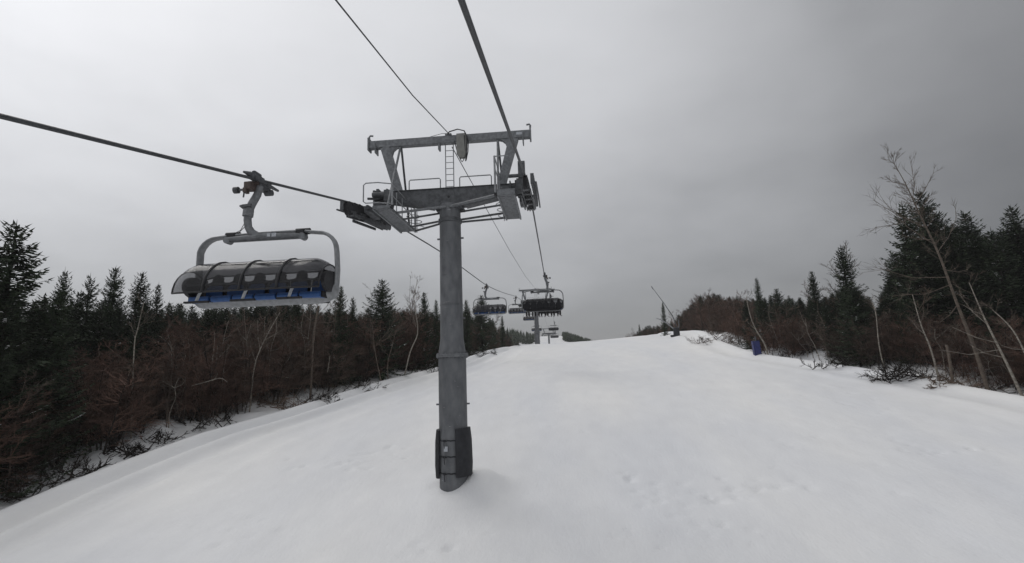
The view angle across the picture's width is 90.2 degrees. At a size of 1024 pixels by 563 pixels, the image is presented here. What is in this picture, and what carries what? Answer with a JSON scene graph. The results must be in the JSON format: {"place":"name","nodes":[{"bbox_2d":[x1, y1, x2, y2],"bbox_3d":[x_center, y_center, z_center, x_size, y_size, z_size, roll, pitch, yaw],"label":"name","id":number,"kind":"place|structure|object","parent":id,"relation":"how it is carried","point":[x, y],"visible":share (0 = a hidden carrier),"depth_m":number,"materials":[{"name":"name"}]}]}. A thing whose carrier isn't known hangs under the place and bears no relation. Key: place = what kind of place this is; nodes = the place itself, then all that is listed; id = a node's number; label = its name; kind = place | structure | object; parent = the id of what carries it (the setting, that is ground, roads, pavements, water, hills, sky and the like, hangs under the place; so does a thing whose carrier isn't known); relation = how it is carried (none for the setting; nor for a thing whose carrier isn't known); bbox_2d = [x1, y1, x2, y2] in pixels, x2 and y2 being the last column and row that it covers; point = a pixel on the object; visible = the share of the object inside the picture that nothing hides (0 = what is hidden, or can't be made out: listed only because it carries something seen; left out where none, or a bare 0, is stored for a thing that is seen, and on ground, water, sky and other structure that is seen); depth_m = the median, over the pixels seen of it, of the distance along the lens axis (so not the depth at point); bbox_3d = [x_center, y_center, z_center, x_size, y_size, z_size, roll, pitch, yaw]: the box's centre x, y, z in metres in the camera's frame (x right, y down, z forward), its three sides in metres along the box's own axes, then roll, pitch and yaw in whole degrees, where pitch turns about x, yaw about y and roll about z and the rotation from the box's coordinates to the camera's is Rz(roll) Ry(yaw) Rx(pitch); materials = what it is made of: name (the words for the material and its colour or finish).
{"place":"outdoors","nodes":[
{"label":"outdoors","id":0,"kind":"place"},
{"bbox_2d":[0,330,1023,562],"bbox_3d":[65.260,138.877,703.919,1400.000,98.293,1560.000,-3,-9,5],"label":"snow ground","id":1,"kind":"structure","parent":0,"point":[657,448],"depth_m":22.59,"materials":[{"name":"white snow"}]},
{"bbox_2d":[0,412,49,492],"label":"bare shrub","id":2,"kind":"object","parent":1,"relation":"on","point":[4,454],"visible":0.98,"depth_m":22.49,"materials":[{"name":"brown plant"}]},
{"bbox_2d":[0,258,49,422],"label":"spruce tree","id":3,"kind":"object","parent":1,"relation":"on","point":[19,318],"visible":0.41,"depth_m":24.53,"materials":[{"name":"green plant"}]},
{"bbox_2d":[0,471,61,503],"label":"brush pile","id":4,"kind":"object","parent":1,"relation":"on","point":[14,497],"visible":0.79,"depth_m":23.06,"materials":[{"name":"brown plant"}]},
{"bbox_2d":[0,302,71,497],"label":"spruce tree","id":5,"kind":"object","parent":1,"relation":"on","point":[9,344],"visible":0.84,"depth_m":24.01,"materials":[{"name":"green plant"}]},
{"bbox_2d":[0,219,102,456],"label":"spruce tree","id":6,"kind":"object","parent":1,"relation":"on","point":[7,274],"visible":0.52,"depth_m":26.76,"materials":[{"name":"green plant"}]},
{"bbox_2d":[18,293,90,445],"bbox_3d":[-27.255,5.474,29.095,5.979,9.803,5.960,4,-11,-33],"label":"spruce tree","id":7,"kind":"object","parent":1,"relation":"on","point":[38,320],"visible":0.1,"depth_m":29.21,"materials":[{"name":"green plant"}]},
{"bbox_2d":[14,445,112,486],"bbox_3d":[-22.229,8.859,25.344,4.716,2.234,3.672,-3,-9,5],"label":"brush pile","id":8,"kind":"object","parent":1,"relation":"on","point":[75,464],"visible":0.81,"depth_m":25.04,"materials":[{"name":"brown plant"}]},
{"bbox_2d":[52,271,82,362],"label":"spruce tree","id":9,"kind":"object","parent":1,"relation":"on","point":[63,282],"visible":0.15,"depth_m":36.38,"materials":[{"name":"green plant"}]},
{"bbox_2d":[63,292,89,360],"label":"spruce tree","id":10,"kind":"object","parent":1,"relation":"on","point":[75,303],"visible":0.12,"depth_m":37.71,"materials":[{"name":"green plant"}]},
{"bbox_2d":[66,274,101,370],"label":"spruce tree","id":11,"kind":"object","parent":1,"relation":"on","point":[87,300],"visible":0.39,"depth_m":36.87,"materials":[{"name":"green plant"}]},
{"bbox_2d":[29,342,152,443],"bbox_3d":[-25.334,6.773,30.808,6.532,6.269,6.063,4,-11,-32],"label":"bare shrub","id":12,"kind":"object","parent":1,"relation":"on","point":[144,353],"visible":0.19,"depth_m":30.45,"materials":[{"name":"brown plant"}]},
{"bbox_2d":[77,267,128,359],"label":"spruce tree","id":13,"kind":"object","parent":1,"relation":"on","point":[111,311],"visible":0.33,"depth_m":37.84,"materials":[{"name":"green plant"}]},
{"bbox_2d":[52,349,178,453],"bbox_3d":[-22.774,6.930,29.659,6.768,6.311,6.474,-3,-9,8],"label":"bare shrub","id":14,"kind":"object","parent":1,"relation":"on","point":[113,433],"visible":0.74,"depth_m":28.95,"materials":[{"name":"brown plant"}]},
{"bbox_2d":[117,325,147,377],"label":"spruce tree","id":15,"kind":"object","parent":1,"relation":"on","point":[131,344],"visible":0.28,"depth_m":34.28,"materials":[{"name":"green plant"}]},
{"bbox_2d":[92,424,173,458],"bbox_3d":[-21.208,8.912,27.983,4.364,2.576,3.495,-1,-9,-7],"label":"brush pile","id":16,"kind":"object","parent":1,"relation":"on","point":[132,451],"visible":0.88,"depth_m":28.07,"materials":[{"name":"brown plant"}]},
{"bbox_2d":[113,272,164,369],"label":"spruce tree","id":17,"kind":"object","parent":1,"relation":"on","point":[136,305],"visible":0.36,"depth_m":38.91,"materials":[{"name":"green plant"}]},
{"bbox_2d":[126,292,155,438],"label":"birch tree","id":18,"kind":"object","parent":1,"relation":"on","point":[131,325],"visible":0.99,"depth_m":31.55,"materials":[{"name":"grey plant"}]},
{"bbox_2d":[145,285,166,363],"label":"spruce tree","id":19,"kind":"object","parent":1,"relation":"on","point":[158,300],"visible":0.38,"depth_m":40.73,"materials":[{"name":"green plant"}]},
{"bbox_2d":[125,425,188,444],"bbox_3d":[-21.563,9.224,30.971,3.206,1.334,1.807,-3,-9,5],"label":"brush pile","id":20,"kind":"object","parent":1,"relation":"on","point":[162,433],"visible":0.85,"depth_m":30.80,"materials":[{"name":"brown plant"}]},
{"bbox_2d":[140,356,218,420],"bbox_3d":[-22.491,7.324,34.355,5.212,4.726,4.553,-10,-12,40],"label":"bare shrub","id":21,"kind":"object","parent":1,"relation":"on","point":[189,395],"visible":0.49,"depth_m":34.14,"materials":[{"name":"brown plant"}]},
{"bbox_2d":[173,405,237,431],"bbox_3d":[-20.456,9.106,34.158,4.173,1.896,3.235,-7,-11,28],"label":"brush pile","id":22,"kind":"object","parent":1,"relation":"on","point":[225,417],"visible":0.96,"depth_m":33.79,"materials":[{"name":"brown plant"}]},
{"bbox_2d":[181,335,264,402],"bbox_3d":[-21.873,6.881,38.933,6.553,5.942,5.724,-3,-9,6],"label":"bare shrub","id":23,"kind":"object","parent":1,"relation":"on","point":[230,357],"visible":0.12,"depth_m":38.35,"materials":[{"name":"brown plant"}]},
{"bbox_2d":[200,355,270,414],"bbox_3d":[-20.180,7.587,36.572,4.978,4.423,5.275,-9,-12,38],"label":"bare shrub","id":24,"kind":"object","parent":1,"relation":"on","point":[239,395],"visible":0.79,"depth_m":36.01,"materials":[{"name":"brown plant"}]},
{"bbox_2d":[227,308,260,404],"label":"birch tree","id":25,"kind":"object","parent":1,"relation":"on","point":[246,339],"visible":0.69,"depth_m":38.72,"materials":[{"name":"grey plant"}]},
{"bbox_2d":[249,306,287,411],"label":"birch tree","id":26,"kind":"object","parent":1,"relation":"on","point":[265,340],"visible":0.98,"depth_m":37.50,"materials":[{"name":"grey plant"}]},
{"bbox_2d":[226,328,312,402],"bbox_3d":[-18.695,6.548,39.651,7.192,6.031,6.786,5,-12,-38],"label":"bare shrub","id":27,"kind":"object","parent":1,"relation":"on","point":[263,382],"visible":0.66,"depth_m":38.74,"materials":[{"name":"brown plant"}]},
{"bbox_2d":[257,393,309,409],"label":"brush pile","id":28,"kind":"object","parent":1,"relation":"on","point":[282,405],"visible":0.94,"depth_m":38.37,"materials":[{"name":"brown plant"}]},
{"bbox_2d":[257,330,327,395],"bbox_3d":[-18.436,6.930,42.749,6.031,5.788,5.598,-1,-9,-3],"label":"bare shrub","id":29,"kind":"object","parent":1,"relation":"on","point":[306,377],"visible":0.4,"depth_m":41.92,"materials":[{"name":"brown plant"}]},
{"bbox_2d":[285,305,306,343],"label":"spruce tree","id":30,"kind":"object","parent":1,"relation":"on","point":[296,308],"visible":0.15,"depth_m":48.62,"materials":[{"name":"green plant"}]},
{"bbox_2d":[293,389,342,403],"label":"brush pile","id":31,"kind":"object","parent":1,"relation":"on","point":[325,395],"visible":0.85,"depth_m":39.10,"materials":[{"name":"brown plant"}]},
{"bbox_2d":[309,303,337,398],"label":"birch tree","id":32,"kind":"object","parent":1,"relation":"on","point":[312,353],"visible":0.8,"depth_m":42.29,"materials":[{"name":"grey plant"}]},
{"bbox_2d":[322,286,362,385],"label":"spruce tree","id":33,"kind":"object","parent":1,"relation":"on","point":[340,309],"visible":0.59,"depth_m":47.42,"materials":[{"name":"green plant"}]},
{"bbox_2d":[345,298,367,384],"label":"spruce tree","id":34,"kind":"object","parent":1,"relation":"on","point":[352,317],"visible":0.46,"depth_m":49.34,"materials":[{"name":"green plant"}]},
{"bbox_2d":[334,373,388,394],"bbox_3d":[-12.628,8.710,43.362,4.633,1.878,2.864,-3,-9,5],"label":"brush pile","id":35,"kind":"object","parent":1,"relation":"on","point":[357,386],"visible":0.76,"depth_m":43.08,"materials":[{"name":"brown plant"}]},
{"bbox_2d":[337,319,398,382],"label":"bare shrub","id":36,"kind":"object","parent":1,"relation":"on","point":[367,365],"visible":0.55,"depth_m":48.78,"materials":[{"name":"brown plant"}]},
{"bbox_2d":[360,312,404,380],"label":"birch tree","id":37,"kind":"object","parent":1,"relation":"on","point":[379,336],"visible":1,"depth_m":47.00,"materials":[{"name":"grey plant"}]},
{"bbox_2d":[354,277,415,380],"bbox_3d":[-13.099,5.024,51.246,6.783,11.058,9.157,0,-10,-13],"label":"spruce tree","id":38,"kind":"object","parent":1,"relation":"on","point":[386,310],"visible":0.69,"depth_m":50.99,"materials":[{"name":"green plant"}]},
{"bbox_2d":[404,276,429,374],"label":"birch tree","id":39,"kind":"object","parent":1,"relation":"on","point":[414,321],"visible":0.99,"depth_m":50.96,"materials":[{"name":"grey plant"}]},
{"bbox_2d":[397,326,437,370],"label":"bare shrub","id":40,"kind":"object","parent":1,"relation":"on","point":[418,355],"visible":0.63,"depth_m":56.77,"materials":[{"name":"brown plant"}]},
{"bbox_2d":[412,293,437,369],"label":"spruce tree","id":41,"kind":"object","parent":1,"relation":"on","point":[423,302],"visible":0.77,"depth_m":58.71,"materials":[{"name":"green plant"}]},
{"bbox_2d":[426,299,439,366],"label":"spruce tree","id":42,"kind":"object","parent":1,"relation":"on","point":[436,326],"visible":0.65,"depth_m":60.66,"materials":[{"name":"green plant"}]},
{"bbox_2d":[336,123,540,491],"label":"lift tower","id":43,"kind":"structure","parent":1,"relation":"on","point":[453,448],"depth_m":22.30,"materials":[{"name":"metal"}]},
{"bbox_2d":[0,113,546,333],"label":"haul rope","id":44,"kind":"object","parent":43,"relation":"attached to","point":[59,130],"visible":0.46,"depth_m":10.30,"materials":[{"name":"metal"}]},
{"bbox_2d":[171,170,339,308],"bbox_3d":[-6.805,-1.214,14.009,4.107,3.833,2.054,-3,-9,5],"label":"chairlift chair","id":45,"kind":"object","parent":44,"relation":"hanging from","point":[198,290],"visible":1,"depth_m":13.94,"materials":[{"name":"metal"}]},
{"bbox_2d":[472,283,506,314],"bbox_3d":[-2.703,2.118,61.404,4.107,3.833,2.054,-3,-9,5],"label":"chairlift chair","id":46,"kind":"object","parent":44,"relation":"hanging from","point":[491,311],"visible":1,"depth_m":61.36,"materials":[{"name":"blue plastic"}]},
{"bbox_2d":[335,0,547,326],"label":"signal cable","id":47,"kind":"object","parent":43,"relation":"attached to","point":[347,14],"visible":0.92,"depth_m":15.86,"materials":[{"name":"metal"}]},
{"bbox_2d":[458,0,554,327],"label":"haul rope","id":48,"kind":"object","parent":43,"relation":"attached to","point":[468,19],"visible":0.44,"depth_m":8.54,"materials":[{"name":"metal"}]},
{"bbox_2d":[522,272,563,311],"bbox_3d":[2.969,1.023,49.926,4.107,3.833,2.054,-3,-9,5],"label":"chairlift chair","id":49,"kind":"object","parent":48,"relation":"hanging from","point":[541,307],"visible":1,"depth_m":49.41,"materials":[{"name":"black plastic"}]},
{"bbox_2d":[463,300,474,355],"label":"spruce tree","id":50,"kind":"object","parent":1,"relation":"on","point":[467,339],"visible":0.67,"depth_m":75.60,"materials":[{"name":"green plant"}]},
{"bbox_2d":[469,295,501,353],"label":"spruce tree","id":51,"kind":"object","parent":1,"relation":"on","point":[482,345],"visible":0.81,"depth_m":84.22,"materials":[{"name":"green plant"}]},
{"bbox_2d":[498,316,507,347],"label":"spruce tree","id":52,"kind":"object","parent":1,"relation":"on","point":[502,336],"visible":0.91,"depth_m":100.09,"materials":[{"name":"green plant"}]},
{"bbox_2d":[518,287,551,343],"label":"lift tower","id":53,"kind":"structure","parent":1,"relation":"on","point":[536,331],"depth_m":117.82,"materials":[{"name":"metal"}]},
{"bbox_2d":[498,327,590,344],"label":"distant forest","id":54,"kind":"object","parent":1,"relation":"on","point":[520,337],"visible":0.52,"depth_m":316.70,"materials":[{"name":"green plant"}]},
{"bbox_2d":[651,286,679,336],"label":"snow gun","id":55,"kind":"object","parent":1,"relation":"on","point":[676,331],"visible":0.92,"depth_m":79.50,"materials":[{"name":"grey metal"}]},
{"bbox_2d":[704,314,728,334],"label":"bare shrub","id":56,"kind":"object","parent":1,"relation":"on","point":[712,326],"visible":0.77,"depth_m":77.72,"materials":[{"name":"brown plant"}]},
{"bbox_2d":[718,312,753,344],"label":"bare shrub","id":57,"kind":"object","parent":1,"relation":"on","point":[737,329],"visible":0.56,"depth_m":64.61,"materials":[{"name":"brown plant"}]},
{"bbox_2d":[737,300,753,349],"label":"spruce tree","id":58,"kind":"object","parent":1,"relation":"on","point":[744,317],"visible":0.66,"depth_m":61.44,"materials":[{"name":"green plant"}]},
{"bbox_2d":[751,336,761,355],"bbox_3d":[24.353,6.456,50.877,0.675,1.950,0.558,-7,-10,4],"label":"crash pad","id":59,"kind":"object","parent":1,"relation":"on","point":[756,347],"visible":0.95,"depth_m":50.62,"materials":[{"name":"plastic"}]},
{"bbox_2d":[751,278,769,348],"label":"spruce tree","id":60,"kind":"object","parent":1,"relation":"on","point":[759,304],"visible":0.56,"depth_m":59.77,"materials":[{"name":"green plant"}]},
{"bbox_2d":[732,316,796,354],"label":"bare shrub","id":61,"kind":"object","parent":1,"relation":"on","point":[758,338],"visible":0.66,"depth_m":54.47,"materials":[{"name":"brown plant"}]},
{"bbox_2d":[766,289,791,333],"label":"spruce tree","id":62,"kind":"object","parent":1,"relation":"on","point":[779,298],"visible":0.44,"depth_m":59.54,"materials":[{"name":"green plant"}]},
{"bbox_2d":[771,317,818,357],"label":"bare shrub","id":63,"kind":"object","parent":1,"relation":"on","point":[785,345],"visible":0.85,"depth_m":50.90,"materials":[{"name":"brown plant"}]},
{"bbox_2d":[793,297,807,326],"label":"spruce tree","id":64,"kind":"object","parent":1,"relation":"on","point":[801,308],"visible":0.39,"depth_m":59.72,"materials":[{"name":"green plant"}]},
{"bbox_2d":[806,299,823,349],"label":"spruce tree","id":65,"kind":"object","parent":1,"relation":"on","point":[812,318],"visible":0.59,"depth_m":53.00,"materials":[{"name":"green plant"}]},
{"bbox_2d":[802,272,830,342],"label":"spruce tree","id":66,"kind":"object","parent":1,"relation":"on","point":[813,289],"visible":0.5,"depth_m":55.55,"materials":[{"name":"green plant"}]},
{"bbox_2d":[799,352,856,369],"bbox_3d":[26.418,6.750,42.746,4.878,1.692,2.613,-5,-10,20],"label":"brush pile","id":67,"kind":"object","parent":1,"relation":"on","point":[844,362],"visible":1,"depth_m":42.28,"materials":[{"name":"brown plant"}]},
{"bbox_2d":[815,302,840,352],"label":"spruce tree","id":68,"kind":"object","parent":1,"relation":"on","point":[826,317],"visible":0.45,"depth_m":49.87,"materials":[{"name":"green plant"}]},
{"bbox_2d":[819,241,865,321],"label":"spruce tree","id":69,"kind":"object","parent":1,"relation":"on","point":[838,279],"visible":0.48,"depth_m":54.44,"materials":[{"name":"green plant"}]},
{"bbox_2d":[829,245,875,359],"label":"spruce tree","id":70,"kind":"object","parent":1,"relation":"on","point":[846,266],"visible":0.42,"depth_m":47.85,"materials":[{"name":"green plant"}]},
{"bbox_2d":[822,280,894,366],"bbox_3d":[29.942,3.833,44.555,5.322,8.055,5.306,-7,-11,28],"label":"spruce tree","id":71,"kind":"object","parent":1,"relation":"on","point":[854,310],"visible":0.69,"depth_m":44.34,"materials":[{"name":"green plant"}]},
{"bbox_2d":[841,319,892,365],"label":"bare shrub","id":72,"kind":"object","parent":1,"relation":"on","point":[870,349],"visible":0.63,"depth_m":42.68,"materials":[{"name":"brown plant"}]},
{"bbox_2d":[872,293,892,332],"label":"spruce tree","id":73,"kind":"object","parent":1,"relation":"on","point":[881,303],"visible":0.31,"depth_m":45.60,"materials":[{"name":"green plant"}]},
{"bbox_2d":[876,284,935,340],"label":"bare tree","id":74,"kind":"object","parent":1,"relation":"on","point":[913,309],"visible":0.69,"depth_m":41.13,"materials":[{"name":"brown plant"}]},
{"bbox_2d":[856,349,966,383],"bbox_3d":[28.503,6.352,36.670,7.248,3.341,4.918,-3,-9,5],"label":"brush pile","id":75,"kind":"object","parent":1,"relation":"on","point":[897,369],"visible":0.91,"depth_m":36.63,"materials":[{"name":"brown plant"}]},
{"bbox_2d":[904,295,938,379],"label":"leaning birch","id":76,"kind":"object","parent":1,"relation":"on","point":[923,332],"visible":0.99,"depth_m":36.41,"materials":[{"name":"grey plant"}]},
{"bbox_2d":[855,142,989,389],"bbox_3d":[27.693,-1.140,34.784,9.430,17.765,3.753,-1,-9,-9],"label":"leaning birch","id":77,"kind":"object","parent":1,"relation":"on","point":[982,373],"visible":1,"depth_m":35.06,"materials":[{"name":"grey plant"}]},
{"bbox_2d":[893,190,956,323],"bbox_3d":[38.242,-0.744,46.177,8.835,16.185,7.457,-5,-10,20],"label":"spruce tree","id":78,"kind":"object","parent":1,"relation":"on","point":[926,218],"visible":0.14,"depth_m":46.68,"materials":[{"name":"green plant"}]},
{"bbox_2d":[879,201,975,331],"bbox_3d":[35.655,0.095,44.792,7.588,15.036,7.698,-8,-11,33],"label":"spruce tree","id":79,"kind":"object","parent":1,"relation":"on","point":[911,266],"visible":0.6,"depth_m":44.54,"materials":[{"name":"green plant"}]},
{"bbox_2d":[896,319,992,360],"bbox_3d":[34.335,4.736,39.582,5.750,4.046,5.866,-1,-9,-9],"label":"bare shrub","id":80,"kind":"object","parent":1,"relation":"on","point":[954,335],"visible":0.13,"depth_m":39.23,"materials":[{"name":"brown plant"}]},
{"bbox_2d":[915,327,980,375],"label":"bare shrub","id":81,"kind":"object","parent":1,"relation":"on","point":[952,356],"visible":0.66,"depth_m":37.34,"materials":[{"name":"brown plant"}]},
{"bbox_2d":[921,372,983,388],"bbox_3d":[29.317,6.626,34.126,3.770,1.336,1.800,-3,-9,5],"label":"brush pile","id":82,"kind":"object","parent":1,"relation":"on","point":[949,381],"visible":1,"depth_m":34.09,"materials":[{"name":"brown plant"}]},
{"bbox_2d":[908,211,1017,325],"bbox_3d":[40.469,0.240,47.121,9.135,14.272,12.333,3,-10,-26],"label":"spruce tree","id":83,"kind":"object","parent":1,"relation":"on","point":[952,240],"visible":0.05,"depth_m":47.25,"materials":[{"name":"green plant"}]},
{"bbox_2d":[935,355,1020,390],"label":"bare shrub","id":84,"kind":"object","parent":1,"relation":"on","point":[972,371],"visible":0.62,"depth_m":35.16,"materials":[{"name":"brown plant"}]},
{"bbox_2d":[933,268,1023,395],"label":"leaning birch","id":85,"kind":"object","parent":1,"relation":"on","point":[979,309],"visible":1,"depth_m":32.23,"materials":[{"name":"grey plant"}]},
{"bbox_2d":[951,211,1016,305],"bbox_3d":[43.653,0.057,48.019,8.555,14.070,8.581,1,-10,-20],"label":"spruce tree","id":86,"kind":"object","parent":1,"relation":"on","point":[967,227],"visible":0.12,"depth_m":48.25,"materials":[{"name":"green plant"}]},
{"bbox_2d":[960,228,1023,363],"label":"spruce tree","id":87,"kind":"object","parent":1,"relation":"on","point":[1003,282],"visible":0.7,"depth_m":39.87,"materials":[{"name":"green plant"}]},
{"bbox_2d":[974,291,1023,352],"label":"leaning birch","id":88,"kind":"object","parent":1,"relation":"on","point":[1008,325],"visible":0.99,"depth_m":31.28,"materials":[{"name":"grey plant"}]},
{"bbox_2d":[989,343,1023,384],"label":"bare shrub","id":89,"kind":"object","parent":1,"relation":"on","point":[1014,366],"visible":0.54,"depth_m":32.91,"materials":[{"name":"brown plant"}]},
{"bbox_2d":[995,204,1023,315],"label":"spruce tree","id":90,"kind":"object","parent":1,"relation":"on","point":[1014,227],"visible":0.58,"depth_m":44.30,"materials":[{"name":"green plant"}]},
{"bbox_2d":[0,0,1023,340],"label":"sky","id":91,"kind":"structure","parent":0,"point":[681,149],"materials":[{"name":"grey"}]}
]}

